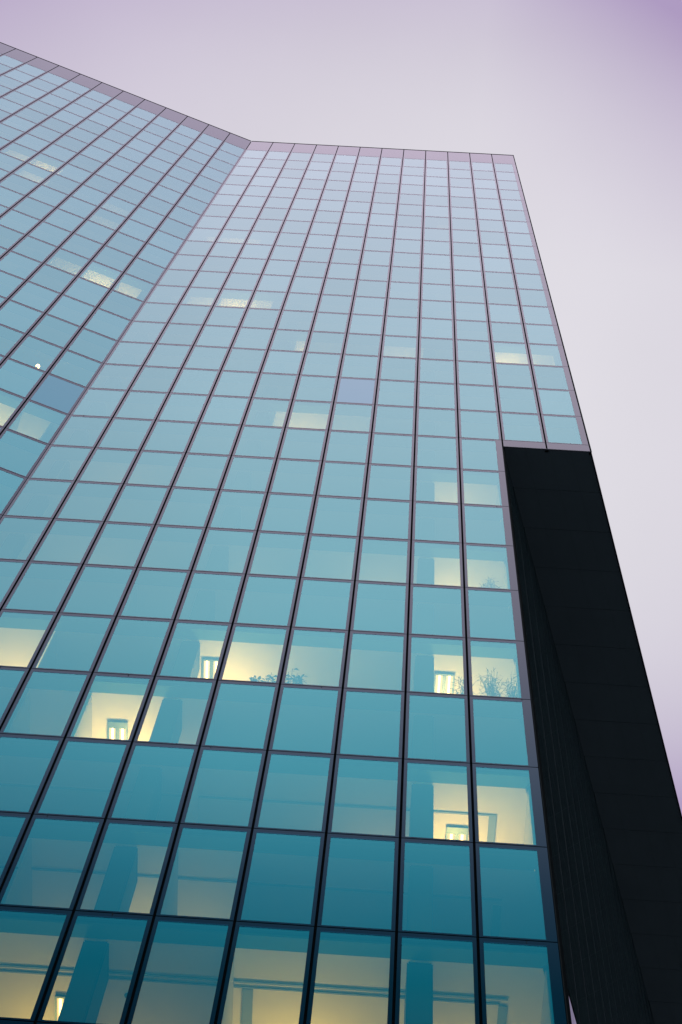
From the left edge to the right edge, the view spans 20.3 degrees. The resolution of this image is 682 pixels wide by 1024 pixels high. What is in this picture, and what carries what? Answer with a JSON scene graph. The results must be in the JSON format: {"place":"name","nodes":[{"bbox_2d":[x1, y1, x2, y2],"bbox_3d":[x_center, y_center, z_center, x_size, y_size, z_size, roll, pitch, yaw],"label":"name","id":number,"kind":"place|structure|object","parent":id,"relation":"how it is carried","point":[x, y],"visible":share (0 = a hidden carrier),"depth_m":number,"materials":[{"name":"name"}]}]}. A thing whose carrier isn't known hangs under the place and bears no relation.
{"place":"outdoors","nodes":[
{"label":"outdoors","id":0,"kind":"place"},
{"bbox_2d":[0,42,681,1023],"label":"glass tower","id":1,"kind":"structure","parent":0,"point":[280,410],"depth_m":55.84,"materials":[{"name":"glass"},{"name":"black metal"},{"name":"paint"}]},
{"bbox_2d":[0,812,30,886],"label":"window","id":2,"kind":"structure","parent":1,"relation":"in","point":[27,816],"depth_m":37.87,"materials":[{"name":"grey metal"}]},
{"bbox_2d":[0,428,48,477],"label":"window","id":3,"kind":"structure","parent":1,"relation":"in","point":[47,445],"depth_m":61.90,"materials":[{"name":"grey metal"}]},
{"bbox_2d":[0,516,52,560],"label":"window","id":4,"kind":"structure","parent":1,"relation":"in","point":[50,519],"depth_m":54.96,"materials":[{"name":"grey metal"}]},
{"bbox_2d":[0,609,56,668],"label":"window","id":5,"kind":"structure","parent":1,"relation":"in","point":[16,611],"depth_m":48.08,"materials":[{"name":"grey metal"}]},
{"bbox_2d":[0,734,63,814],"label":"window","id":6,"kind":"structure","parent":1,"relation":"in","point":[60,739],"depth_m":41.11,"materials":[{"name":"grey metal"}]},
{"bbox_2d":[0,906,71,1021],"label":"window","id":7,"kind":"structure","parent":1,"relation":"in","point":[3,908],"depth_m":34.24,"materials":[{"name":"grey metal"}]},
{"bbox_2d":[8,334,64,372],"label":"window","id":8,"kind":"structure","parent":1,"relation":"in","point":[24,339],"depth_m":71.17,"materials":[{"name":"grey metal"}]},
{"bbox_2d":[6,399,68,444],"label":"window","id":9,"kind":"structure","parent":1,"relation":"in","point":[67,415],"depth_m":64.58,"materials":[{"name":"grey metal"}]},
{"bbox_2d":[3,478,74,518],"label":"window","id":10,"kind":"structure","parent":1,"relation":"in","point":[45,496],"depth_m":57.62,"materials":[{"name":"blue glass"}]},
{"bbox_2d":[2,561,81,613],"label":"window","id":11,"kind":"structure","parent":1,"relation":"in","point":[79,565],"depth_m":50.86,"materials":[{"name":"grey metal"}]},
{"bbox_2d":[0,669,90,737],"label":"window","id":12,"kind":"structure","parent":1,"relation":"in","point":[88,674],"depth_m":44.01,"materials":[{"name":"grey metal"}]},
{"bbox_2d":[0,814,103,911],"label":"window","id":13,"kind":"structure","parent":1,"relation":"in","point":[101,821],"depth_m":37.20,"materials":[{"name":"grey metal"}]},
{"bbox_2d":[28,373,86,414],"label":"window","id":14,"kind":"structure","parent":1,"relation":"in","point":[55,393],"depth_m":67.75,"materials":[{"name":"blue glass"}]},
{"bbox_2d":[55,994,65,1020],"bbox_3d":[-5.263,9.400,35.782,0.210,0.070,0.750,3,-71,2],"label":"ceiling light","id":15,"kind":"object","parent":1,"relation":"attached to","point":[59,1000],"visible":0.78,"depth_m":35.71,"materials":[{"name":"white metal"}]},
{"bbox_2d":[28,445,93,480],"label":"window","id":16,"kind":"structure","parent":1,"relation":"in","point":[60,462],"depth_m":60.97,"materials":[{"name":"blue glass"}]},
{"bbox_2d":[30,519,102,563],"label":"window","id":17,"kind":"structure","parent":1,"relation":"in","point":[101,523],"depth_m":54.37,"materials":[{"name":"grey metal"}]},
{"bbox_2d":[32,613,114,672],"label":"window","id":18,"kind":"structure","parent":1,"relation":"in","point":[65,614],"depth_m":47.47,"materials":[{"name":"grey metal"}]},
{"bbox_2d":[48,349,103,387],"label":"window","id":19,"kind":"structure","parent":1,"relation":"in","point":[66,350],"depth_m":71.33,"materials":[{"name":"grey metal"}]},
{"bbox_2d":[50,415,111,447],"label":"window","id":20,"kind":"structure","parent":1,"relation":"in","point":[80,431],"depth_m":64.38,"materials":[{"name":"blue glass"}]},
{"bbox_2d":[34,738,130,819],"bbox_3d":[-5.453,5.635,40.538,1.444,3.561,0.035,3,-71,2],"label":"window","id":21,"kind":"structure","parent":1,"relation":"in","point":[127,744],"depth_m":40.55,"materials":[{"name":"grey metal"}]},
{"bbox_2d":[55,481,122,521],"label":"window","id":22,"kind":"structure","parent":1,"relation":"in","point":[95,498],"depth_m":57.69,"materials":[{"name":"blue glass"}]},
{"bbox_2d":[37,911,152,1023],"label":"window","id":23,"kind":"structure","parent":1,"relation":"in","point":[77,913],"depth_m":33.90,"materials":[{"name":"grey metal"}]},
{"bbox_2d":[60,564,135,616],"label":"window","id":24,"kind":"structure","parent":1,"relation":"in","point":[133,571],"depth_m":50.85,"materials":[{"name":"grey metal"}]},
{"bbox_2d":[77,448,139,483],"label":"window","id":25,"kind":"structure","parent":1,"relation":"in","point":[109,465],"depth_m":60.94,"materials":[{"name":"blue glass"}]},
{"bbox_2d":[66,673,153,741],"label":"window","id":26,"kind":"structure","parent":1,"relation":"in","point":[150,678],"depth_m":43.97,"materials":[{"name":"grey metal"}]},
{"bbox_2d":[107,720,127,739],"bbox_3d":[-5.387,5.707,45.931,0.480,0.075,1.440,3,-71,2],"label":"ceiling light","id":27,"kind":"object","parent":1,"relation":"attached to","point":[117,730],"visible":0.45,"depth_m":45.76,"materials":[{"name":"white metal"}]},
{"bbox_2d":[84,522,153,567],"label":"window","id":28,"kind":"structure","parent":1,"relation":"in","point":[152,526],"depth_m":54.28,"materials":[{"name":"grey metal"}]},
{"bbox_2d":[96,417,154,449],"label":"window","id":29,"kind":"structure","parent":1,"relation":"in","point":[130,434],"depth_m":64.35,"materials":[{"name":"blue glass"}]},
{"bbox_2d":[76,819,177,915],"bbox_3d":[-4.127,6.882,37.095,1.444,3.561,0.035,3,-71,2],"label":"window","id":30,"kind":"structure","parent":1,"relation":"in","point":[108,821],"depth_m":37.10,"materials":[{"name":"grey metal"}]},
{"bbox_2d":[94,617,172,675],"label":"window","id":31,"kind":"structure","parent":1,"relation":"in","point":[129,618],"depth_m":47.40,"materials":[{"name":"grey metal"}]},
{"bbox_2d":[106,484,170,524],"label":"window","id":32,"kind":"structure","parent":1,"relation":"in","point":[133,499],"depth_m":57.78,"materials":[{"name":"blue glass"}]},
{"bbox_2d":[107,742,197,823],"bbox_3d":[-3.956,5.725,40.493,1.444,3.561,0.035,3,-71,2],"label":"window","id":33,"kind":"structure","parent":1,"relation":"in","point":[195,748],"depth_m":40.52,"materials":[{"name":"grey metal"}]},
{"bbox_2d":[118,568,189,620],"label":"window","id":34,"kind":"structure","parent":1,"relation":"in","point":[188,572],"depth_m":50.76,"materials":[{"name":"grey metal"}]},
{"bbox_2d":[125,450,184,486],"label":"window","id":35,"kind":"structure","parent":1,"relation":"in","point":[160,468],"depth_m":60.89,"materials":[{"name":"blue glass"}]},
{"bbox_2d":[142,420,197,452],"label":"window","id":36,"kind":"structure","parent":1,"relation":"in","point":[167,436],"depth_m":64.28,"materials":[{"name":"blue glass"}]},
{"bbox_2d":[138,525,204,571],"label":"window","id":37,"kind":"structure","parent":1,"relation":"in","point":[203,529],"depth_m":54.17,"materials":[{"name":"grey metal"}]},
{"bbox_2d":[134,677,215,746],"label":"window","id":38,"kind":"structure","parent":1,"relation":"in","point":[213,682],"depth_m":43.92,"materials":[{"name":"grey metal"}]},
{"bbox_2d":[127,916,232,1023],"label":"window","id":39,"kind":"structure","parent":1,"relation":"in","point":[169,919],"depth_m":34.15,"materials":[{"name":"grey metal"}]},
{"bbox_2d":[156,487,218,527],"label":"window","id":40,"kind":"structure","parent":1,"relation":"in","point":[183,501],"depth_m":57.82,"materials":[{"name":"blue glass"}]},
{"bbox_2d":[156,620,231,680],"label":"window","id":41,"kind":"structure","parent":1,"relation":"in","point":[176,621],"depth_m":47.39,"materials":[{"name":"grey metal"}]},
{"bbox_2d":[173,453,230,489],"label":"window","id":42,"kind":"structure","parent":1,"relation":"in","point":[201,471],"depth_m":60.83,"materials":[{"name":"blue glass"}]},
{"bbox_2d":[156,824,250,921],"bbox_3d":[-2.630,6.971,37.050,1.445,3.561,0.035,3,-71,2],"label":"window","id":43,"kind":"structure","parent":1,"relation":"in","point":[248,830],"depth_m":37.06,"materials":[{"name":"grey metal"}]},
{"bbox_2d":[202,658,218,678],"bbox_3d":[-3.352,4.490,49.216,0.480,0.075,1.500,3,-71,2],"label":"ceiling light","id":44,"kind":"object","parent":1,"relation":"attached to","point":[209,666],"visible":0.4,"depth_m":49.04,"materials":[{"name":"white metal"}]},
{"bbox_2d":[176,571,244,623],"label":"window","id":45,"kind":"structure","parent":1,"relation":"in","point":[242,575],"depth_m":50.78,"materials":[{"name":"grey metal"}]},
{"bbox_2d":[187,423,240,454],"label":"window","id":46,"kind":"structure","parent":1,"relation":"in","point":[216,439],"depth_m":64.24,"materials":[{"name":"blue glass"}]},
{"bbox_2d":[181,746,265,827],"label":"window","id":47,"kind":"structure","parent":1,"relation":"in","point":[263,752],"depth_m":40.46,"materials":[{"name":"grey metal"}]},
{"bbox_2d":[193,528,256,573],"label":"window","id":48,"kind":"structure","parent":1,"relation":"in","point":[254,532],"depth_m":54.18,"materials":[{"name":"metal"}]},
{"bbox_2d":[207,490,266,530],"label":"window","id":49,"kind":"structure","parent":1,"relation":"in","point":[230,503],"depth_m":57.85,"materials":[{"name":"blue glass"}]},
{"bbox_2d":[201,681,278,750],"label":"window","id":50,"kind":"structure","parent":1,"relation":"in","point":[276,686],"depth_m":43.88,"materials":[{"name":"blue glass"}]},
{"bbox_2d":[221,456,275,491],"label":"window","id":51,"kind":"structure","parent":1,"relation":"in","point":[246,473],"depth_m":60.80,"materials":[{"name":"blue glass"}]},
{"bbox_2d":[219,624,289,683],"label":"window","id":52,"kind":"structure","parent":1,"relation":"in","point":[234,625],"depth_m":47.31,"materials":[{"name":"blue glass"}]},
{"bbox_2d":[232,425,283,457],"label":"window","id":53,"kind":"structure","parent":1,"relation":"in","point":[253,441],"depth_m":64.20,"materials":[{"name":"blue glass"}]},
{"bbox_2d":[217,922,313,1023],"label":"window","id":54,"kind":"structure","parent":1,"relation":"in","point":[245,924],"depth_m":34.22,"materials":[{"name":"blue glass"}]},
{"bbox_2d":[234,574,298,626],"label":"window","id":55,"kind":"structure","parent":1,"relation":"in","point":[247,577],"depth_m":50.73,"materials":[{"name":"blue glass"}]},
{"bbox_2d":[247,531,307,577],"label":"window","id":56,"kind":"structure","parent":1,"relation":"in","point":[258,535],"depth_m":54.12,"materials":[{"name":"blue glass"}]},
{"bbox_2d":[236,829,324,926],"bbox_3d":[-1.133,7.061,37.006,1.445,3.561,0.035,3,-71,2],"label":"window","id":57,"kind":"structure","parent":1,"relation":"in","point":[322,835],"depth_m":37.02,"materials":[{"name":"blue glass"}]},
{"bbox_2d":[259,493,314,533],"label":"window","id":58,"kind":"structure","parent":1,"relation":"in","point":[280,505],"depth_m":57.86,"materials":[{"name":"blue glass"}]},
{"bbox_2d":[273,668,307,683],"bbox_3d":[-1.288,4.329,46.599,0.968,1.955,0.454,3,-71,2],"label":"potted plant","id":59,"kind":"object","parent":1,"relation":"on","point":[298,681],"visible":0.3,"depth_m":46.96,"materials":[{"name":"green plant"}]},
{"bbox_2d":[254,751,333,832],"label":"window","id":60,"kind":"structure","parent":1,"relation":"in","point":[331,757],"depth_m":40.43,"materials":[{"name":"blue glass"}]},
{"bbox_2d":[269,458,321,494],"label":"window","id":61,"kind":"structure","parent":1,"relation":"in","point":[296,476],"depth_m":60.76,"materials":[{"name":"blue glass"}]},
{"bbox_2d":[278,428,327,460],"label":"window","id":62,"kind":"structure","parent":1,"relation":"in","point":[301,444],"depth_m":64.16,"materials":[{"name":"blue glass"}]},
{"bbox_2d":[269,684,341,754],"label":"window","id":63,"kind":"structure","parent":1,"relation":"in","point":[282,686],"depth_m":43.85,"materials":[{"name":"blue glass"}]},
{"bbox_2d":[281,627,347,687],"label":"window","id":64,"kind":"structure","parent":1,"relation":"in","point":[293,628],"depth_m":47.26,"materials":[{"name":"blue glass"}]},
{"bbox_2d":[292,578,353,630],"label":"window","id":65,"kind":"structure","parent":1,"relation":"in","point":[302,579],"depth_m":50.67,"materials":[{"name":"blue glass"}]},
{"bbox_2d":[301,534,358,580],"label":"window","id":66,"kind":"structure","parent":1,"relation":"in","point":[310,535],"depth_m":54.08,"materials":[{"name":"blue glass"}]},
{"bbox_2d":[310,495,362,536],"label":"window","id":67,"kind":"structure","parent":1,"relation":"in","point":[330,508],"depth_m":57.83,"materials":[{"name":"blue glass"}]},
{"bbox_2d":[317,461,366,497],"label":"window","id":68,"kind":"structure","parent":1,"relation":"in","point":[347,479],"depth_m":60.71,"materials":[{"name":"blue glass"}]},
{"bbox_2d":[323,430,370,462],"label":"window","id":69,"kind":"structure","parent":1,"relation":"in","point":[342,446],"depth_m":64.11,"materials":[{"name":"blue glass"}]},
{"bbox_2d":[306,927,394,1023],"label":"window","id":70,"kind":"structure","parent":1,"relation":"in","point":[319,929],"depth_m":34.27,"materials":[{"name":"blue glass"}]},
{"bbox_2d":[329,402,373,432],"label":"window","id":71,"kind":"structure","parent":1,"relation":"in","point":[355,417],"depth_m":67.52,"materials":[{"name":"blue glass"}]},
{"bbox_2d":[335,377,376,404],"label":"tinted window","id":72,"kind":"structure","parent":1,"relation":"in","point":[349,390],"depth_m":70.92,"materials":[{"name":"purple glass"}]},
{"bbox_2d":[317,834,398,931],"bbox_3d":[0.363,7.150,36.961,1.445,3.561,0.035,3,-71,2],"label":"window","id":73,"kind":"structure","parent":1,"relation":"in","point":[329,836],"depth_m":36.97,"materials":[{"name":"blue glass"}]},
{"bbox_2d":[328,755,401,837],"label":"window","id":74,"kind":"structure","parent":1,"relation":"in","point":[399,761],"depth_m":40.37,"materials":[{"name":"blue glass"}]},
{"bbox_2d":[336,688,403,758],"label":"window","id":75,"kind":"structure","parent":1,"relation":"in","point":[345,689],"depth_m":43.80,"materials":[{"name":"blue glass"}]},
{"bbox_2d":[344,631,406,691],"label":"window","id":76,"kind":"structure","parent":1,"relation":"in","point":[351,632],"depth_m":47.21,"materials":[{"name":"blue glass"}]},
{"bbox_2d":[350,581,408,633],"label":"window","id":77,"kind":"structure","parent":1,"relation":"in","point":[356,586],"depth_m":50.63,"materials":[{"name":"blue glass"}]},
{"bbox_2d":[356,537,409,583],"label":"window","id":78,"kind":"structure","parent":1,"relation":"in","point":[361,541],"depth_m":54.05,"materials":[{"name":"blue glass"}]},
{"bbox_2d":[361,498,411,539],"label":"window","id":79,"kind":"structure","parent":1,"relation":"in","point":[383,511],"depth_m":57.81,"materials":[{"name":"blue glass"}]},
{"bbox_2d":[365,464,412,500],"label":"window","id":80,"kind":"structure","parent":1,"relation":"in","point":[387,482],"depth_m":60.67,"materials":[{"name":"blue glass"}]},
{"bbox_2d":[369,433,413,465],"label":"window","id":81,"kind":"structure","parent":1,"relation":"in","point":[387,449],"depth_m":64.06,"materials":[{"name":"blue glass"}]},
{"bbox_2d":[373,405,414,434],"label":"window","id":82,"kind":"structure","parent":1,"relation":"in","point":[390,419],"depth_m":67.46,"materials":[{"name":"blue glass"}]},
{"bbox_2d":[395,932,478,1023],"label":"window","id":83,"kind":"structure","parent":1,"relation":"in","point":[411,935],"depth_m":34.34,"materials":[{"name":"blue glass"}]},
{"bbox_2d":[398,838,475,936],"bbox_3d":[1.860,7.239,36.917,1.445,3.561,0.035,3,-71,2],"label":"window","id":84,"kind":"structure","parent":1,"relation":"in","point":[403,840],"depth_m":36.94,"materials":[{"name":"blue glass"}]},
{"bbox_2d":[401,759,472,842],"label":"window","id":85,"kind":"structure","parent":1,"relation":"in","point":[406,761],"depth_m":40.38,"materials":[{"name":"blue glass"}]},
{"bbox_2d":[404,692,469,762],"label":"window","id":86,"kind":"structure","parent":1,"relation":"in","point":[408,693],"depth_m":43.71,"materials":[{"name":"blue glass"}]},
{"bbox_2d":[407,635,466,695],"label":"window","id":87,"kind":"structure","parent":1,"relation":"in","point":[410,636],"depth_m":47.16,"materials":[{"name":"blue glass"}]},
{"bbox_2d":[409,584,464,637],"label":"window","id":88,"kind":"structure","parent":1,"relation":"in","point":[411,587],"depth_m":50.62,"materials":[{"name":"blue glass"}]},
{"bbox_2d":[411,540,462,586],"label":"window","id":89,"kind":"structure","parent":1,"relation":"in","point":[413,541],"depth_m":53.91,"materials":[{"name":"blue glass"}]},
{"bbox_2d":[412,501,461,542],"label":"window","id":90,"kind":"structure","parent":1,"relation":"in","point":[432,514],"depth_m":57.78,"materials":[{"name":"blue glass"}]},
{"bbox_2d":[414,466,459,503],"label":"window","id":91,"kind":"structure","parent":1,"relation":"in","point":[432,484],"depth_m":60.61,"materials":[{"name":"blue glass"}]},
{"bbox_2d":[415,435,458,468],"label":"window","id":92,"kind":"structure","parent":1,"relation":"in","point":[436,452],"depth_m":64.02,"materials":[{"name":"blue glass"}]},
{"bbox_2d":[416,407,457,437],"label":"window","id":93,"kind":"structure","parent":1,"relation":"in","point":[441,422],"depth_m":67.42,"materials":[{"name":"blue glass"}]},
{"bbox_2d":[434,673,454,693],"bbox_3d":[2.619,4.847,49.038,0.510,0.075,1.500,3,-71,2],"label":"ceiling light","id":94,"kind":"object","parent":1,"relation":"attached to","point":[443,683],"visible":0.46,"depth_m":48.87,"materials":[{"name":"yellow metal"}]},
{"bbox_2d":[446,826,467,839],"bbox_3d":[2.547,7.497,42.342,0.480,0.075,1.125,3,-71,2],"label":"ceiling light","id":95,"kind":"object","parent":1,"relation":"attached to","point":[456,833],"visible":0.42,"depth_m":42.17,"materials":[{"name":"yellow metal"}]},
{"bbox_2d":[458,409,500,439],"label":"window","id":96,"kind":"structure","parent":1,"relation":"in","point":[476,424],"depth_m":67.37,"materials":[{"name":"blue glass"}]},
{"bbox_2d":[459,438,504,471],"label":"window","id":97,"kind":"structure","parent":1,"relation":"in","point":[475,454],"depth_m":63.97,"materials":[{"name":"blue glass"}]},
{"bbox_2d":[461,469,508,506],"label":"window","id":98,"kind":"structure","parent":1,"relation":"in","point":[482,487],"depth_m":60.58,"materials":[{"name":"blue glass"}]},
{"bbox_2d":[462,504,512,545],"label":"window","id":99,"kind":"structure","parent":1,"relation":"in","point":[482,517],"depth_m":57.64,"materials":[{"name":"blue glass"}]},
{"bbox_2d":[464,543,517,590],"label":"window","id":100,"kind":"structure","parent":1,"relation":"in","point":[510,551],"depth_m":53.83,"materials":[{"name":"grey metal"}]},
{"bbox_2d":[476,667,510,696],"bbox_3d":[3.783,4.409,46.839,0.979,2.839,0.595,-29,-75,12],"label":"potted plant","id":101,"kind":"object","parent":1,"relation":"on","point":[492,690],"visible":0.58,"depth_m":47.16,"materials":[{"name":"green plant"}]},
{"bbox_2d":[465,588,523,641],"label":"window","id":102,"kind":"structure","parent":1,"relation":"in","point":[514,594],"depth_m":50.43,"materials":[{"name":"grey metal"}]},
{"bbox_2d":[467,638,529,699],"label":"window","id":103,"kind":"structure","parent":1,"relation":"in","point":[523,676],"depth_m":47.03,"materials":[{"name":"grey metal"}]},
{"bbox_2d":[470,696,537,767],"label":"window","id":104,"kind":"structure","parent":1,"relation":"in","point":[526,704],"depth_m":43.61,"materials":[{"name":"grey metal"}]},
{"bbox_2d":[472,764,546,847],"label":"window","id":105,"kind":"structure","parent":1,"relation":"in","point":[539,825],"depth_m":40.20,"materials":[{"name":"grey metal"}]},
{"bbox_2d":[503,672,520,718],"bbox_3d":[4.222,4.576,46.767,0.778,2.638,0.603,3,-71,2],"label":"potted plant","id":106,"kind":"object","parent":1,"relation":"on","point":[513,693],"visible":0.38,"depth_m":46.99,"materials":[{"name":"green plant"}]},
{"bbox_2d":[475,843,557,942],"bbox_3d":[3.357,7.329,36.872,1.445,3.561,0.035,3,-71,2],"label":"window","id":107,"kind":"structure","parent":1,"relation":"in","point":[543,863],"depth_m":36.80,"materials":[{"name":"glass"}]},
{"bbox_2d":[500,412,544,442],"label":"window","id":108,"kind":"structure","parent":1,"relation":"in","point":[514,426],"depth_m":67.33,"materials":[{"name":"blue glass"}]},
{"bbox_2d":[479,938,566,1023],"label":"window","id":109,"kind":"structure","parent":1,"relation":"in","point":[552,948],"depth_m":34.09,"materials":[{"name":"grey metal"}]},
{"bbox_2d":[541,414,587,444],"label":"window","id":110,"kind":"structure","parent":1,"relation":"in","point":[562,429],"depth_m":67.30,"materials":[{"name":"blue glass"}]},
{"bbox_2d":[0,0,681,812],"label":"sky","id":111,"kind":"structure","parent":0,"point":[585,96],"materials":[{"name":"purple"}]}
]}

